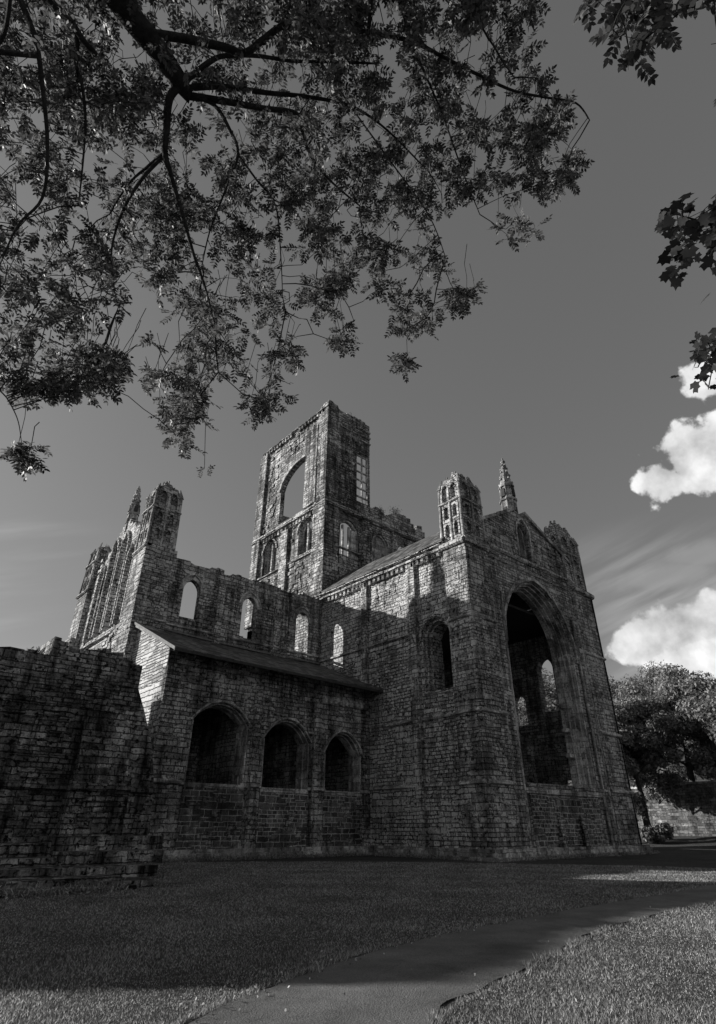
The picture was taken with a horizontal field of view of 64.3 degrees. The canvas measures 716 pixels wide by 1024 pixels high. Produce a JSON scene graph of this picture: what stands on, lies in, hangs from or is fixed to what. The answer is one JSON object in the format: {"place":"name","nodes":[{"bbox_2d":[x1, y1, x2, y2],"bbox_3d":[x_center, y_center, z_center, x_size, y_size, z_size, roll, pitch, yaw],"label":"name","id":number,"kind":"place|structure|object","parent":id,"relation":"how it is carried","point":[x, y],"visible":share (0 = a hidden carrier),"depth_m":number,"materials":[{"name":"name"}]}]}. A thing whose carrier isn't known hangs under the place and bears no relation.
{"place":"outdoors","nodes":[
{"label":"outdoors","id":0,"kind":"place"},
{"bbox_2d":[0,744,715,1023],"bbox_3d":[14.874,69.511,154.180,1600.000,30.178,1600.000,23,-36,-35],"label":"lawn","id":1,"kind":"structure","parent":0,"point":[687,851],"depth_m":7.00,"materials":[{"name":"plant"}]},
{"bbox_2d":[0,636,163,897],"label":"ruined wall","id":2,"kind":"structure","parent":1,"relation":"on","point":[77,790],"depth_m":16.57,"materials":[{"name":"stone"}]},
{"bbox_2d":[27,646,47,653],"bbox_3d":[-10.004,4.431,17.722,0.591,0.584,0.793,-13,-32,22],"label":"wall plant","id":3,"kind":"object","parent":2,"relation":"attached to","point":[39,650],"depth_m":17.81,"materials":[{"name":"grey plant"}]},
{"bbox_2d":[0,0,594,481],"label":"overhanging tree","id":4,"kind":"object","parent":1,"relation":"on","point":[318,38],"visible":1,"depth_m":5.19,"materials":[{"name":"grey plant"}]},
{"bbox_2d":[0,847,661,898],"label":"weeds","id":5,"kind":"object","parent":1,"relation":"on","point":[27,891],"visible":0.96,"depth_m":23.00,"materials":[{"name":"grey plant"}]},
{"bbox_2d":[65,400,657,862],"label":"ruined abbey","id":6,"kind":"structure","parent":1,"relation":"on","point":[371,688],"depth_m":30.66,"materials":[{"name":"stone"}]},
{"bbox_2d":[387,504,402,513],"bbox_3d":[3.064,-0.067,47.875,1.444,1.316,1.108,23,-36,-35],"label":"wall plant","id":7,"kind":"object","parent":6,"relation":"attached to","point":[398,511],"depth_m":47.97,"materials":[{"name":"grey plant"}]},
{"bbox_2d":[12,882,714,1023],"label":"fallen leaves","id":8,"kind":"object","parent":1,"relation":"on","point":[233,996],"visible":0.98,"depth_m":5.65,"materials":[{"name":"grey plant"}]},
{"bbox_2d":[518,668,558,725],"bbox_3d":[16.322,20.950,50.074,12.383,14.848,11.317,3,-29,-5],"label":"leafy tree","id":9,"kind":"object","parent":1,"relation":"on","point":[551,700],"visible":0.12,"depth_m":49.92,"materials":[{"name":"grey plant"}]},
{"bbox_2d":[608,676,626,704],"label":"leafy tree","id":10,"kind":"object","parent":1,"relation":"on","point":[614,686],"visible":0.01,"depth_m":82.92,"materials":[{"name":"grey plant"}]},
{"bbox_2d":[609,682,651,779],"bbox_3d":[24.447,23.779,56.244,10.264,14.714,9.204,6,-29,-10],"label":"leafy tree","id":11,"kind":"object","parent":1,"relation":"on","point":[636,707],"visible":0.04,"depth_m":55.62,"materials":[{"name":"grey plant"}]},
{"bbox_2d":[632,792,647,820],"bbox_3d":[23.301,25.611,48.942,3.579,2.960,3.361,23,-36,-35],"label":"shrub","id":12,"kind":"object","parent":1,"relation":"on","point":[638,799],"visible":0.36,"depth_m":48.14,"materials":[{"name":"black plant"}]},
{"bbox_2d":[572,0,715,106],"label":"overhanging tree","id":13,"kind":"object","parent":1,"relation":"on","point":[659,13],"visible":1,"depth_m":2.62,"materials":[{"name":"grey plant"}]},
{"bbox_2d":[615,708,683,827],"bbox_3d":[24.372,22.667,49.765,7.817,10.832,5.964,23,-36,-35],"label":"leafy tree","id":14,"kind":"object","parent":1,"relation":"on","point":[635,739],"visible":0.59,"depth_m":49.59,"materials":[{"name":"black plant"}]},
{"bbox_2d":[613,680,697,782],"bbox_3d":[30.808,25.507,60.496,11.267,15.289,11.406,10,-30,-17],"label":"leafy tree","id":15,"kind":"object","parent":1,"relation":"on","point":[630,690],"visible":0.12,"depth_m":61.63,"materials":[{"name":"grey plant"}]},
{"bbox_2d":[639,822,674,843],"bbox_3d":[24.071,25.917,45.957,2.505,1.696,2.556,23,-36,-35],"label":"shrub","id":16,"kind":"object","parent":1,"relation":"on","point":[656,834],"visible":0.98,"depth_m":45.70,"materials":[{"name":"grey plant"}]},
{"bbox_2d":[610,660,714,766],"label":"leafy tree","id":17,"kind":"object","parent":1,"relation":"on","point":[649,678],"visible":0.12,"depth_m":84.79,"materials":[{"name":"grey plant"}]},
{"bbox_2d":[625,663,715,781],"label":"leafy tree","id":18,"kind":"object","parent":1,"relation":"on","point":[671,696],"visible":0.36,"depth_m":54.56,"materials":[{"name":"grey plant"}]},
{"bbox_2d":[631,780,715,836],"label":"boundary wall","id":19,"kind":"structure","parent":1,"relation":"on","point":[690,810],"depth_m":50.29,"materials":[{"name":"stone"}]},
{"bbox_2d":[629,769,681,803],"bbox_3d":[26.966,24.658,51.382,3.848,3.010,3.796,23,-36,-35],"label":"shrub","id":20,"kind":"object","parent":19,"relation":"on","point":[665,786],"visible":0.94,"depth_m":50.88,"materials":[{"name":"grey plant"}]},
{"bbox_2d":[646,670,715,780],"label":"leafy tree","id":21,"kind":"object","parent":1,"relation":"on","point":[689,720],"visible":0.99,"depth_m":48.42,"materials":[{"name":"grey plant"}]},
{"bbox_2d":[654,192,715,393],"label":"sycamore tree","id":22,"kind":"object","parent":1,"relation":"on","point":[692,228],"visible":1,"depth_m":3.42,"materials":[{"name":"black plant"}]},
{"bbox_2d":[0,0,715,701],"label":"sky","id":23,"kind":"structure","parent":0,"point":[571,352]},
{"bbox_2d":[189,884,715,1023],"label":"path","id":24,"kind":"structure","parent":0,"point":[413,982],"depth_m":5.33,"materials":[{"name":"grey asphalt"}]}
]}

